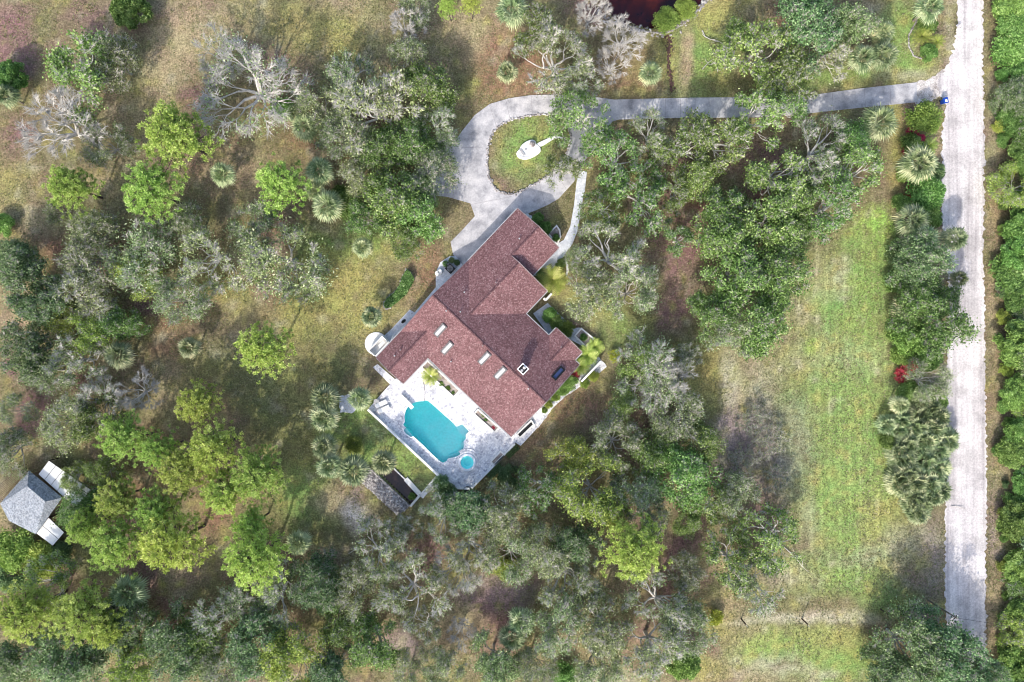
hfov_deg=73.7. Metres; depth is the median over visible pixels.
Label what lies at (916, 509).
saw palmetto
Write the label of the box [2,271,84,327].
broadleaf tree
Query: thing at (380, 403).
sun lounger
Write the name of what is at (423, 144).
oak tree
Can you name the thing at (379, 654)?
oak tree
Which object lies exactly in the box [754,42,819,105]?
oak tree
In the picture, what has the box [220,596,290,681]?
broadleaf tree
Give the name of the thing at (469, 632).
bare tree
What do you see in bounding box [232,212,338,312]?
live oak
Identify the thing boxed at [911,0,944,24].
cabbage palm
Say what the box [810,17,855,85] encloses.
live oak
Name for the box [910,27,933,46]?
feather palm
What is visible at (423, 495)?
lagoon path
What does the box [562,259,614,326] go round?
live oak
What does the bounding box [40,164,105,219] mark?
pine tree
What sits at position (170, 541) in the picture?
pine tree
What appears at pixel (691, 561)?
live oak
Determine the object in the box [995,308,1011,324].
shrub
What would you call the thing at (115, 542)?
pine tree
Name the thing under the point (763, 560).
oak tree
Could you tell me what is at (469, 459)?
hot tub
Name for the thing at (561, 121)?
cabbage palm
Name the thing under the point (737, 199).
oak tree
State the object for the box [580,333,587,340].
shrub
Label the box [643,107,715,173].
oak tree
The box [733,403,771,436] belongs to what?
leafless brush
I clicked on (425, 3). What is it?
live oak
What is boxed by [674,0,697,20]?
shrub
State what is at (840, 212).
oak tree
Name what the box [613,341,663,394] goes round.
oak tree
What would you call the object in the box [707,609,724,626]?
flowering shrub
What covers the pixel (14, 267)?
broadleaf tree
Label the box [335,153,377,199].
live oak
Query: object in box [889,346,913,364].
shrub
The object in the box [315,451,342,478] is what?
cabbage palm
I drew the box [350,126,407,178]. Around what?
oak tree
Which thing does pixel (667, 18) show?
shrub
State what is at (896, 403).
cabbage palm
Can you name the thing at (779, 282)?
oak tree
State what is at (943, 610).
utility pole
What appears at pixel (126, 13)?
hedge tree
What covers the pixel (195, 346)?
cabbage palm
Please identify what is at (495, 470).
clipped hedge
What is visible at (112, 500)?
pine tree
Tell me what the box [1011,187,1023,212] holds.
hedge tree
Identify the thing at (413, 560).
live oak
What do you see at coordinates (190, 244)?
live oak
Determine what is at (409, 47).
live oak
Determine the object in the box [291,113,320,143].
cabbage palm
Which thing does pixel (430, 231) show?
oak tree
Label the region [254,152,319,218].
pine tree
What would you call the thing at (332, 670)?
broadleaf tree
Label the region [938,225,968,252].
cabbage palm
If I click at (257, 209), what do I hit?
live oak
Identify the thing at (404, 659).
live oak
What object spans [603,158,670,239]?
oak tree
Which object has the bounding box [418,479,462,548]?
live oak
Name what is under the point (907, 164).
cabbage palm
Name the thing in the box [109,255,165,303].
broadleaf tree
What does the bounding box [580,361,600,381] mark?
garden wall
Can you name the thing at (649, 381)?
live oak
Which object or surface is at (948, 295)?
oak tree
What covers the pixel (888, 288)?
shrub
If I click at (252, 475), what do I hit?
pine tree
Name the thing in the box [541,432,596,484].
broadleaf tree
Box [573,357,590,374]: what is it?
feather palm
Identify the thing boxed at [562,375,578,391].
shrub
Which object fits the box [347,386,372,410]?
cabbage palm
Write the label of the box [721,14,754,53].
oak tree
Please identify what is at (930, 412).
saw palmetto
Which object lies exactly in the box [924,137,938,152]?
feather palm
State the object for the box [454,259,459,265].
shrub
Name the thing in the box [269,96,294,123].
shrub
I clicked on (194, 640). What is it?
oak tree
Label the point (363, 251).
cabbage palm
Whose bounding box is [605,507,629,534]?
pine tree
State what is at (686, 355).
live oak
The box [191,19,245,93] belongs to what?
bare tree
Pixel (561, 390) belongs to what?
shrub
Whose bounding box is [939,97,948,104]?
rubbish bin
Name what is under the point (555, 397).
shrub
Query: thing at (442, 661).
live oak
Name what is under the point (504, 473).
shrub
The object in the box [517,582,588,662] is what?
live oak
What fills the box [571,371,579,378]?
flowering shrub
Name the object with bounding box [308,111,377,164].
live oak
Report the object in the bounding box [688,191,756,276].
oak tree
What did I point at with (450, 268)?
air conditioner
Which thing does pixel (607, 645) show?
live oak
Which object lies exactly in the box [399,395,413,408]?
diving board
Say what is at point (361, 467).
cabbage palm
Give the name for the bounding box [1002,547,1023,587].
hedge tree
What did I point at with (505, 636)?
cabbage palm
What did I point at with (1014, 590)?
oak tree
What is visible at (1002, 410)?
shrub
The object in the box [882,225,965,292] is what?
broadleaf tree
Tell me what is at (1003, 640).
broadleaf tree
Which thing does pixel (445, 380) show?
planter bed
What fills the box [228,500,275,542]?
pine tree
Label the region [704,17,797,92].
oak tree
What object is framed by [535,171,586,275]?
front walk
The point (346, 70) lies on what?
live oak
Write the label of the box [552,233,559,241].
shrub
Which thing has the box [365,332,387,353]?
round patio
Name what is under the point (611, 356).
flowering shrub
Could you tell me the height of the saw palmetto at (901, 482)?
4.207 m
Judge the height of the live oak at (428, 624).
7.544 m
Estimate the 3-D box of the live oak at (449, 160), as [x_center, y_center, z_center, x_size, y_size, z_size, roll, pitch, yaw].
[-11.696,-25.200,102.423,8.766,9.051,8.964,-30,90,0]
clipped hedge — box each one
[487,463,501,478]
[506,444,519,457]
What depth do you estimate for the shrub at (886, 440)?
105.15 m
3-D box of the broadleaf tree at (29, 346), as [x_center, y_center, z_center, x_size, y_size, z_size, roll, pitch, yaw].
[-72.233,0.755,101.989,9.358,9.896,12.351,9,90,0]
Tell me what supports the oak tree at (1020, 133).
on the ground
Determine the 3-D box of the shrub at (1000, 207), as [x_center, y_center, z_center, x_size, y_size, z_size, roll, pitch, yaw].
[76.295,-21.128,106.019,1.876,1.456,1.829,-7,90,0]
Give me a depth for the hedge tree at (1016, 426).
104.24 m
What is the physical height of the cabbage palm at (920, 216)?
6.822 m
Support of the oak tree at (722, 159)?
on the ground
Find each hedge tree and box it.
[0,59,28,96]
[108,0,153,30]
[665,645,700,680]
[890,320,928,357]
[991,0,1023,30]
[991,318,1023,369]
[994,96,1023,138]
[995,12,1023,44]
[995,432,1023,469]
[995,498,1023,542]
[997,642,1023,681]
[998,373,1023,410]
[1000,234,1023,270]
[1001,208,1023,248]
[1001,654,1023,681]
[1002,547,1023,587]
[1003,284,1023,316]
[1003,416,1023,445]
[1003,598,1023,631]
[1004,136,1023,178]
[1008,60,1023,89]
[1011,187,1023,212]
[1011,467,1023,501]
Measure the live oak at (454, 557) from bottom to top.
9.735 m
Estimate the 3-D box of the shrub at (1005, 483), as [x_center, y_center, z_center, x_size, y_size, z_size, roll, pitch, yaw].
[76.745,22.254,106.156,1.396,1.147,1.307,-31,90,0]
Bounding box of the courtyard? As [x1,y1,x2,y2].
[533,303,593,347]
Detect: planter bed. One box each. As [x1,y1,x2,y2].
[421,360,460,397]
[473,409,499,432]
[490,450,504,465]
[516,420,534,438]
[548,225,560,244]
[574,328,592,345]
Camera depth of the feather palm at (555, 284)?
105.32 m
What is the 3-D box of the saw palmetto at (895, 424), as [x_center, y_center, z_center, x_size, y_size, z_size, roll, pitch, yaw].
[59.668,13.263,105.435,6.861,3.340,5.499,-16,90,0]
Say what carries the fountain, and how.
on the ground
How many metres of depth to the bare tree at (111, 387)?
101.37 m
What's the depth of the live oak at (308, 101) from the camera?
101.43 m
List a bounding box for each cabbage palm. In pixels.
[0,83,24,110]
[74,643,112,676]
[102,339,138,370]
[108,573,149,609]
[177,335,203,359]
[210,161,236,188]
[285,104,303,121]
[286,529,312,556]
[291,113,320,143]
[303,155,335,186]
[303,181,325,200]
[307,401,341,431]
[310,382,341,413]
[311,189,346,223]
[311,432,338,459]
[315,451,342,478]
[338,453,371,487]
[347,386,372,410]
[351,236,374,259]
[360,305,383,327]
[371,447,398,474]
[493,0,530,31]
[496,59,518,84]
[497,621,527,651]
[507,604,535,634]
[549,107,567,125]
[638,60,662,87]
[845,43,875,74]
[860,102,899,143]
[868,39,899,73]
[869,20,895,44]
[887,395,910,414]
[888,293,917,320]
[891,203,931,235]
[894,142,940,185]
[901,223,939,252]
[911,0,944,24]
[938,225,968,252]
[946,270,968,286]
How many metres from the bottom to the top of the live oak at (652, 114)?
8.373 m
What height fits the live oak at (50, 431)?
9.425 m
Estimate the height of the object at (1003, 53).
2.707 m
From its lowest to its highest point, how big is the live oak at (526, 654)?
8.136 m
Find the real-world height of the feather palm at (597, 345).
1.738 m
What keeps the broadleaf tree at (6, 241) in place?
on the ground
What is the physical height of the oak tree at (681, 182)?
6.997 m
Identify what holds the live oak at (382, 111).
on the ground
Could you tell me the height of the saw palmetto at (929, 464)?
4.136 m
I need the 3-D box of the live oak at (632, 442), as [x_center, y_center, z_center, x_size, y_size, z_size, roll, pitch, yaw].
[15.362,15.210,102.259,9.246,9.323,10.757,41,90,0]
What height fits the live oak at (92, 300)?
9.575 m
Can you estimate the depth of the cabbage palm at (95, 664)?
101.79 m
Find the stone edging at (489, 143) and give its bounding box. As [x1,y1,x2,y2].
[485,112,571,195]
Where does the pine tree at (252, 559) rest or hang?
on the ground
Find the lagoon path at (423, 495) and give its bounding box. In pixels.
[420,475,436,497]
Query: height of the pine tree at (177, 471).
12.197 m
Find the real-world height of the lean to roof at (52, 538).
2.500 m
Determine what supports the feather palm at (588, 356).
on the ground
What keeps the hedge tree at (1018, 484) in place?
on the ground
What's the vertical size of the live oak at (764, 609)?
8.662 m
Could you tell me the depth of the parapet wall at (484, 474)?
105.92 m
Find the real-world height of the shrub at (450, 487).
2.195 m
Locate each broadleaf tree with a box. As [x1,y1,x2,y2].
[0,236,37,259]
[0,242,61,307]
[0,306,59,384]
[0,625,43,681]
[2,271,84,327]
[16,617,109,681]
[39,297,75,337]
[64,309,111,356]
[97,596,157,656]
[99,628,155,681]
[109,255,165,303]
[141,606,179,650]
[142,596,203,681]
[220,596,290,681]
[257,617,329,681]
[284,547,351,614]
[304,639,365,681]
[441,483,506,538]
[466,624,524,681]
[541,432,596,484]
[545,521,611,564]
[552,442,635,529]
[774,0,846,75]
[813,0,888,59]
[857,645,926,681]
[864,594,951,681]
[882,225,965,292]
[903,600,945,653]
[919,612,997,681]
[952,650,1012,681]
[985,158,1023,210]
[987,74,1023,119]
[993,612,1023,650]
[1000,308,1023,324]
[1009,404,1023,418]
[1009,536,1023,573]
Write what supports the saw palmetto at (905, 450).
on the ground
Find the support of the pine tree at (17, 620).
on the ground
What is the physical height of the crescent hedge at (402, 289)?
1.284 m
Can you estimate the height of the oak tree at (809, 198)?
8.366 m
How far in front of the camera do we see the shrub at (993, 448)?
105.74 m
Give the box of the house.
[376,208,581,436]
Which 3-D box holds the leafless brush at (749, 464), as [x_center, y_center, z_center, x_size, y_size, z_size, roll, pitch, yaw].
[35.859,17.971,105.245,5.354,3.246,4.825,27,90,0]
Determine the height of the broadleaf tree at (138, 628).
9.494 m
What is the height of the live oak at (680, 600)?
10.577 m
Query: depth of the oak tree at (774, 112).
100.85 m
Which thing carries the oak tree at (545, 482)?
on the ground
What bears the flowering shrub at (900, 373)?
on the ground
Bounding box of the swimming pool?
[402,399,469,463]
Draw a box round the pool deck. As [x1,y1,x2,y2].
[369,358,542,486]
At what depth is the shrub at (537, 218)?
105.59 m
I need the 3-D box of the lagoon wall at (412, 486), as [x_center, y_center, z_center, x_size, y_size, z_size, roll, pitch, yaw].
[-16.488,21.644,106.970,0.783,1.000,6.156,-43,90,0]
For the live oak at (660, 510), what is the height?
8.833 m
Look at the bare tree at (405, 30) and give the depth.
102.37 m
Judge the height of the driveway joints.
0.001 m
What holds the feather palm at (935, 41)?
on the ground
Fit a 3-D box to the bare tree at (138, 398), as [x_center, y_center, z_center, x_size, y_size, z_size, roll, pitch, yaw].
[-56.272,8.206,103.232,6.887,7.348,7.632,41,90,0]
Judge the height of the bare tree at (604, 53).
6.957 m
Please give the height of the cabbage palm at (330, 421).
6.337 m
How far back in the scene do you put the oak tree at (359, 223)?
101.15 m
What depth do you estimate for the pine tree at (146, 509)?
97.73 m
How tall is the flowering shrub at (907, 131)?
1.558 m
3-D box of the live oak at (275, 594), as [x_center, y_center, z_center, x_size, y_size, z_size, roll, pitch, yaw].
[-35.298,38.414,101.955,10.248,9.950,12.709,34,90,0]
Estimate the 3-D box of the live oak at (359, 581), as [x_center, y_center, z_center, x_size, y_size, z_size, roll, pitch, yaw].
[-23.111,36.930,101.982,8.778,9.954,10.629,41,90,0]
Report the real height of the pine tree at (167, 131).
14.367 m
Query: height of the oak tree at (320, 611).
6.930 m
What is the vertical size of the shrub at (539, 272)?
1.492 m
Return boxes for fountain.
[516,136,562,159]
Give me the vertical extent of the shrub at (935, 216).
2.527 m
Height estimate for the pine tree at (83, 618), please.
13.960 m
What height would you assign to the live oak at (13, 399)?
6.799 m
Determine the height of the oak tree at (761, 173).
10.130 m
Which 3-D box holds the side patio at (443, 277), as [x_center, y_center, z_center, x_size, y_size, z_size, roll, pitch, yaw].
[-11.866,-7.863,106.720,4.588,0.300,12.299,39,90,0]
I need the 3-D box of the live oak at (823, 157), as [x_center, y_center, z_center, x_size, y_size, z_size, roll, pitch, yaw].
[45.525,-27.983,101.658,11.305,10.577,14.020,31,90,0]
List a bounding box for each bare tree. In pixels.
[14,85,108,161]
[67,372,127,428]
[113,364,164,410]
[187,29,316,147]
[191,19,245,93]
[389,5,427,43]
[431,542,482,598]
[446,615,476,652]
[575,0,612,36]
[595,38,631,85]
[602,12,649,60]
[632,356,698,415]
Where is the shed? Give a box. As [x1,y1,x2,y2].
[0,471,65,533]
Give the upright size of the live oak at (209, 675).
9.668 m
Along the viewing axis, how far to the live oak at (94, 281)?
100.40 m
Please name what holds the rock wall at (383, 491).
on the ground
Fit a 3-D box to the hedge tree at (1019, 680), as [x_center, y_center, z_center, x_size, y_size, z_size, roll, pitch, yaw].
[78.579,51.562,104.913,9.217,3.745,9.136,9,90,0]
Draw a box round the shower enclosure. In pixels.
[368,336,389,355]
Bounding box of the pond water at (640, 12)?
[605,0,700,28]
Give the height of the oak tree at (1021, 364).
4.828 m
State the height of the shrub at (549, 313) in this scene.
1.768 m
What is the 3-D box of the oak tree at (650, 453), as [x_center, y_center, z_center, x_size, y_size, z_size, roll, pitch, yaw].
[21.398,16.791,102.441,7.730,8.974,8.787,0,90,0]
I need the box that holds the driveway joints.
[468,90,890,204]
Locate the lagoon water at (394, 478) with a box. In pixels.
[381,469,417,502]
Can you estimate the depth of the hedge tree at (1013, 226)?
104.12 m
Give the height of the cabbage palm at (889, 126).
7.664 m
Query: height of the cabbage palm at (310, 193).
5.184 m
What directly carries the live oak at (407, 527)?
on the ground
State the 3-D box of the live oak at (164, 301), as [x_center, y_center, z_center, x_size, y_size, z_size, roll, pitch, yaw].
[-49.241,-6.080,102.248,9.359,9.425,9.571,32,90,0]
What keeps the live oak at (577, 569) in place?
on the ground
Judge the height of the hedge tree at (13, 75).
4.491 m
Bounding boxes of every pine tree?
[0,579,67,645]
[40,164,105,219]
[42,572,127,649]
[65,503,112,547]
[81,511,149,579]
[87,602,138,649]
[92,408,155,468]
[92,472,145,526]
[120,159,188,224]
[127,482,182,532]
[135,99,224,180]
[135,424,188,475]
[135,497,217,574]
[150,440,215,500]
[173,378,224,428]
[179,417,243,479]
[198,464,246,519]
[219,521,291,596]
[220,439,290,510]
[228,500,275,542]
[233,320,296,383]
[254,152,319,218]
[434,0,460,20]
[460,0,481,18]
[590,504,672,583]
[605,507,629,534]
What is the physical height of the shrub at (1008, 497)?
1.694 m
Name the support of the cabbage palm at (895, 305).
on the ground
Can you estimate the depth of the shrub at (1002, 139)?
105.48 m
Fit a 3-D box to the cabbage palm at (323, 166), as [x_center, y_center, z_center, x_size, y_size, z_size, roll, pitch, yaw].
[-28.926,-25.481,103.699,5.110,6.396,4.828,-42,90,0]
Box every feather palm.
[421,366,440,385]
[538,263,569,295]
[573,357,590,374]
[579,343,598,365]
[587,337,604,356]
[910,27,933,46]
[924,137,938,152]
[926,34,945,49]
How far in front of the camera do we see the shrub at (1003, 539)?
105.85 m
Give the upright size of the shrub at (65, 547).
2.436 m
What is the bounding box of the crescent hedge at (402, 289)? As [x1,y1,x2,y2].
[383,269,413,308]
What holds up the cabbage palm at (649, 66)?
on the ground
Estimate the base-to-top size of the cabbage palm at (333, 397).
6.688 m
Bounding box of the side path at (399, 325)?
[384,310,414,340]
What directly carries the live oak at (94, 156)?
on the ground
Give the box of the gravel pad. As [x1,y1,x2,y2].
[339,394,355,412]
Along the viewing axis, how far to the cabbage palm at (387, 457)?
102.27 m
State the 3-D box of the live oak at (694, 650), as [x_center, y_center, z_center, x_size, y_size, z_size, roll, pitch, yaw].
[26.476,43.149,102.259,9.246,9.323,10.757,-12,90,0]
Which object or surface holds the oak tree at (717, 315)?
on the ground
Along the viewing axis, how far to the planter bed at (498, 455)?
105.96 m
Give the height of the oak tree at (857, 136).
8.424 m
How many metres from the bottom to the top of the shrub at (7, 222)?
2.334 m
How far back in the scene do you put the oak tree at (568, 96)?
101.57 m
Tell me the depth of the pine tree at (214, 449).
96.86 m
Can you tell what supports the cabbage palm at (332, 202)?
on the ground
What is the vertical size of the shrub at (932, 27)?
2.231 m
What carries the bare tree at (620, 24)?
on the ground
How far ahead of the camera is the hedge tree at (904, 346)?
103.42 m
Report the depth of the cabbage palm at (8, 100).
102.81 m
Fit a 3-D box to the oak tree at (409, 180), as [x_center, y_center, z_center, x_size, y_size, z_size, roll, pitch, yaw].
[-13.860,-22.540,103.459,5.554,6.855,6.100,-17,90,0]
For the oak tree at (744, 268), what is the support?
on the ground
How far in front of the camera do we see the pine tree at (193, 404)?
98.23 m
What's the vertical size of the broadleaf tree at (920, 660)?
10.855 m
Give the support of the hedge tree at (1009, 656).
on the ground
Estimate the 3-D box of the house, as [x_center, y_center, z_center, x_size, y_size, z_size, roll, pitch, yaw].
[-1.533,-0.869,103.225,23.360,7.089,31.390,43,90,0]
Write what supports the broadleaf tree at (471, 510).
on the ground
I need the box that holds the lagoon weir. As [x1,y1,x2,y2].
[410,494,419,506]
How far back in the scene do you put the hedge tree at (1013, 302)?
104.73 m
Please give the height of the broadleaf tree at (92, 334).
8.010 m
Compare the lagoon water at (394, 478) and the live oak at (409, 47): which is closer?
the live oak at (409, 47)
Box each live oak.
[0,390,39,426]
[0,423,38,482]
[19,345,74,399]
[34,389,97,457]
[38,319,110,388]
[40,199,70,226]
[46,227,125,296]
[48,264,121,331]
[61,206,124,255]
[73,25,141,99]
[74,119,144,170]
[92,214,180,301]
[144,264,215,326]
[164,199,213,242]
[172,224,252,298]
[188,578,261,650]
[192,625,259,681]
[222,195,284,257]
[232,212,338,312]
[247,552,305,633]
[291,80,346,130]
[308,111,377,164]
[319,66,430,160]
[323,47,379,115]
[330,101,372,144]
[332,556,393,624]
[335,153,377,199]
[352,514,408,584]
[366,544,454,635]
[386,35,430,72]
[386,511,424,553]
[388,644,432,681]
[394,0,434,35]
[405,602,442,648]
[408,140,461,202]
[417,642,470,681]
[418,103,460,157]
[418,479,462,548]
[446,521,502,576]
[480,531,546,589]
[481,476,533,547]
[510,11,601,99]
[511,634,564,681]
[512,513,573,581]
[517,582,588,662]
[535,549,601,609]
[553,577,631,666]
[559,64,606,106]
[562,243,589,274]
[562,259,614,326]
[566,556,601,592]
[567,213,659,297]
[569,632,629,681]
[586,405,646,473]
[596,262,661,323]
[605,471,664,517]
[610,325,683,417]
[614,600,692,681]
[617,564,703,639]
[625,489,672,543]
[627,104,674,168]
[648,385,706,448]
[655,593,722,662]
[660,548,712,595]
[670,340,705,382]
[696,310,757,362]
[709,468,764,520]
[727,558,788,618]
[781,105,851,203]
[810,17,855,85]
[901,355,957,406]
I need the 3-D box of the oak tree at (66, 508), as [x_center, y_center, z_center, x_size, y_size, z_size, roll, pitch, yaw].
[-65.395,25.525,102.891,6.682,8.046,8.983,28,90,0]
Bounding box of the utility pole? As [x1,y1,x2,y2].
[927,599,957,619]
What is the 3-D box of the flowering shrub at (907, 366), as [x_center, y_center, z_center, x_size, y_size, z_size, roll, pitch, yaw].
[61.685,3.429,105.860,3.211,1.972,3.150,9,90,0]
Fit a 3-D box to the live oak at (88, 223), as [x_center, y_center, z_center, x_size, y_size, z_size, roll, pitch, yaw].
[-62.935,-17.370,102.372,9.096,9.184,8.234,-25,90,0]
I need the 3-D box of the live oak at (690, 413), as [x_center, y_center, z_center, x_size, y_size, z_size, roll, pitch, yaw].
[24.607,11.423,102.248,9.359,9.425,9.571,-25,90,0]
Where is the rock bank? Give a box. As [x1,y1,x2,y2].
[595,0,711,37]
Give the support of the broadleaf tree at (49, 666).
on the ground
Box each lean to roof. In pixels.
[37,514,66,545]
[39,458,94,505]
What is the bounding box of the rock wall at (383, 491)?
[361,470,409,515]
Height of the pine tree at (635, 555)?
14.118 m
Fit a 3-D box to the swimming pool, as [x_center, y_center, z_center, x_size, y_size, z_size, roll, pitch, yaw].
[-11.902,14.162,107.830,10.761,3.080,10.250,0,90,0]
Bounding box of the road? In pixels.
[936,0,987,681]
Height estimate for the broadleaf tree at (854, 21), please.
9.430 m
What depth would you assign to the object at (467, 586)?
101.57 m
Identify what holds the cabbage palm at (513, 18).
on the ground
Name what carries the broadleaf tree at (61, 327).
on the ground
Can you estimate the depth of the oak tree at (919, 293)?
101.25 m
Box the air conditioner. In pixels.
[445,264,454,273]
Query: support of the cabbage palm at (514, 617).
on the ground
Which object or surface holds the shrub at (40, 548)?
on the ground
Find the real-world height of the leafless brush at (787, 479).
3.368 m
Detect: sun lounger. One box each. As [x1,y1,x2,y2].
[375,399,387,407]
[377,404,390,412]
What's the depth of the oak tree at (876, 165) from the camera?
101.06 m
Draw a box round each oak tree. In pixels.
[18,547,78,612]
[40,26,122,128]
[50,485,102,529]
[59,458,91,493]
[64,391,132,446]
[81,455,127,486]
[96,302,153,342]
[172,606,229,672]
[313,587,350,617]
[316,609,357,650]
[341,196,392,238]
[345,607,404,673]
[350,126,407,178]
[358,165,435,240]
[372,112,443,173]
[382,185,447,248]
[388,220,425,264]
[401,59,460,119]
[404,172,438,209]
[511,0,559,57]
[513,462,573,521]
[543,151,583,191]
[544,84,615,148]
[574,185,622,228]
[575,124,641,200]
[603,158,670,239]
[607,385,636,423]
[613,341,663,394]
[629,427,679,481]
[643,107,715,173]
[647,435,727,517]
[657,167,690,217]
[661,216,696,258]
[670,506,702,539]
[675,157,718,202]
[678,107,755,178]
[680,483,739,527]
[681,415,728,466]
[685,286,740,342]
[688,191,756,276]
[695,233,783,316]
[696,182,753,223]
[698,520,757,595]
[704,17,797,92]
[718,87,785,154]
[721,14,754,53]
[721,184,806,263]
[727,289,795,361]
[729,500,804,577]
[742,147,810,224]
[746,225,819,314]
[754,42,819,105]
[760,83,809,128]
[769,174,819,228]
[778,220,816,254]
[802,166,864,244]
[818,139,886,199]
[830,114,874,165]
[877,286,980,365]
[886,261,945,331]
[932,283,963,318]
[994,571,1023,601]
[1008,116,1023,159]
[1012,351,1023,376]
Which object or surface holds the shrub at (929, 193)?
on the ground
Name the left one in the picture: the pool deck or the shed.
the shed
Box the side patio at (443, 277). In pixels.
[410,256,461,318]
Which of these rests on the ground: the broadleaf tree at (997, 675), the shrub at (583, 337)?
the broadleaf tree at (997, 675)
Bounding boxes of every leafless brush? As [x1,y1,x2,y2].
[727,441,763,475]
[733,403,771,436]
[752,420,790,462]
[761,463,790,493]
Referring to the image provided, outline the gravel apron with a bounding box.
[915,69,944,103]
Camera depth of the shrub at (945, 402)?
104.88 m
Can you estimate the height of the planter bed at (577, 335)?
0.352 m
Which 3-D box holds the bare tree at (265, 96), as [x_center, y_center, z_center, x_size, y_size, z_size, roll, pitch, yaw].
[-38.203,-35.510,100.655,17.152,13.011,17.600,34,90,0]
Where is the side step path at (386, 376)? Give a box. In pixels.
[373,364,394,383]
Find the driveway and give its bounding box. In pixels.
[419,82,916,263]
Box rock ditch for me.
[664,34,675,92]
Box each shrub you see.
[0,212,14,237]
[0,526,36,574]
[0,566,25,593]
[22,540,63,583]
[50,539,72,559]
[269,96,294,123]
[327,184,360,222]
[345,435,362,453]
[408,492,415,500]
[432,474,450,491]
[439,483,457,500]
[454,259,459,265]
[492,556,519,582]
[497,463,518,487]
[532,212,543,224]
[536,268,546,279]
[540,221,551,233]
[541,307,557,323]
[544,400,553,408]
[549,313,565,329]
[550,392,560,401]
[550,659,576,681]
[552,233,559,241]
[555,259,565,268]
[556,384,568,395]
[559,320,575,338]
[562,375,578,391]
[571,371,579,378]
[579,379,589,388]
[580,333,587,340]
[587,371,599,381]
[607,349,620,363]
[651,5,680,35]
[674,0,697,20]
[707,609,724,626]
[876,433,896,449]
[880,268,905,292]
[884,241,910,265]
[885,324,895,341]
[889,193,911,212]
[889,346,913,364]
[894,367,910,383]
[894,380,917,401]
[895,167,907,182]
[900,131,924,158]
[901,98,943,135]
[901,361,917,370]
[904,174,946,210]
[905,125,919,133]
[912,341,943,371]
[916,17,938,33]
[917,134,925,141]
[919,43,937,62]
[923,386,948,406]
[925,206,943,227]
[933,163,945,180]
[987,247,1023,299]
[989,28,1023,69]
[989,119,1003,133]
[990,443,997,455]
[994,66,1009,81]
[994,284,1006,298]
[995,132,1009,148]
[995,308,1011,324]
[995,558,1006,572]
[996,224,1004,235]
[996,398,1008,414]
[996,505,1009,515]
[997,611,1005,621]
[998,201,1009,209]
[998,362,1013,376]
[998,535,1008,542]
[999,167,1015,181]
[1001,417,1013,425]
[1001,480,1009,488]
[1001,491,1022,517]
[1001,590,1011,600]
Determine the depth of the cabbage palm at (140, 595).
101.16 m
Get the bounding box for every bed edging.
[383,268,412,309]
[908,20,921,58]
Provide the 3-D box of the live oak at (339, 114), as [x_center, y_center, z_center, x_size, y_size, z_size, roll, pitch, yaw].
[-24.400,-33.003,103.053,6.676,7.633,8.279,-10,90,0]
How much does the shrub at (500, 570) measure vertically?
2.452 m
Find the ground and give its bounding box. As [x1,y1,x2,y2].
[0,0,1023,681]
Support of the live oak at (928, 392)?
on the ground
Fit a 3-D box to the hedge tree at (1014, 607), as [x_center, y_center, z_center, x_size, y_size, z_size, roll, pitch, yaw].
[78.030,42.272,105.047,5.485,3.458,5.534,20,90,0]
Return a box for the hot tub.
[458,448,480,472]
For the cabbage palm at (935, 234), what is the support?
on the ground
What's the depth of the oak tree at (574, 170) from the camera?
102.41 m
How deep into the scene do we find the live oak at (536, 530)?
100.88 m
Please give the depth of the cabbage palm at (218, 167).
102.44 m
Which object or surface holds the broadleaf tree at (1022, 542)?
on the ground
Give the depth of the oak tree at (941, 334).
100.11 m
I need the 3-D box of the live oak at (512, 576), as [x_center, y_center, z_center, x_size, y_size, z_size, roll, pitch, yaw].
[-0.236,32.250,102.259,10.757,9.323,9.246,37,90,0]
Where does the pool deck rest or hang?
on the ground
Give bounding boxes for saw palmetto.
[871,411,917,440]
[881,432,920,468]
[882,465,930,498]
[896,414,960,454]
[897,492,933,526]
[902,384,951,435]
[914,438,952,495]
[918,479,953,507]
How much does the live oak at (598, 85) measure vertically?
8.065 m
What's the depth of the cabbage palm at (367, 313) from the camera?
102.92 m
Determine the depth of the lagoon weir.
106.42 m
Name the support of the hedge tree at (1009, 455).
on the ground
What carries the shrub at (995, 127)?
on the ground
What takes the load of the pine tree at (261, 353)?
on the ground
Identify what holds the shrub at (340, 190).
on the ground
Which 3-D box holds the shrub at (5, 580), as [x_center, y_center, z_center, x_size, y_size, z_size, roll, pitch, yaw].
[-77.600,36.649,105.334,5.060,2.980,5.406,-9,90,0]
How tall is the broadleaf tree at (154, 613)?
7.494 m
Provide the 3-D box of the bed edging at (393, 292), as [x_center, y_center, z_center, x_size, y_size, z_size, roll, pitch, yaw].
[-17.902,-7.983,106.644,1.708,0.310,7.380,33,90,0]
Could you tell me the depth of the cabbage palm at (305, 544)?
102.47 m
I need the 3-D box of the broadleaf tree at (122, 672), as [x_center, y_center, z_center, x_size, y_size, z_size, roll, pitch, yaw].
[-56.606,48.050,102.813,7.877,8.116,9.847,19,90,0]
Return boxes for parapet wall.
[367,409,443,481]
[471,443,514,488]
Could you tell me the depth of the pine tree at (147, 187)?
96.38 m
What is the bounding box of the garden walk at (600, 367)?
[538,357,606,427]
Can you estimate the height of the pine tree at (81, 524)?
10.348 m
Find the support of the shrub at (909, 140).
on the ground
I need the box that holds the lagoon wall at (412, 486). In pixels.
[395,468,421,494]
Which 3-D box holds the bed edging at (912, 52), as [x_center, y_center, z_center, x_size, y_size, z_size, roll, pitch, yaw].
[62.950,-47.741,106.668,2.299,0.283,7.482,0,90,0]

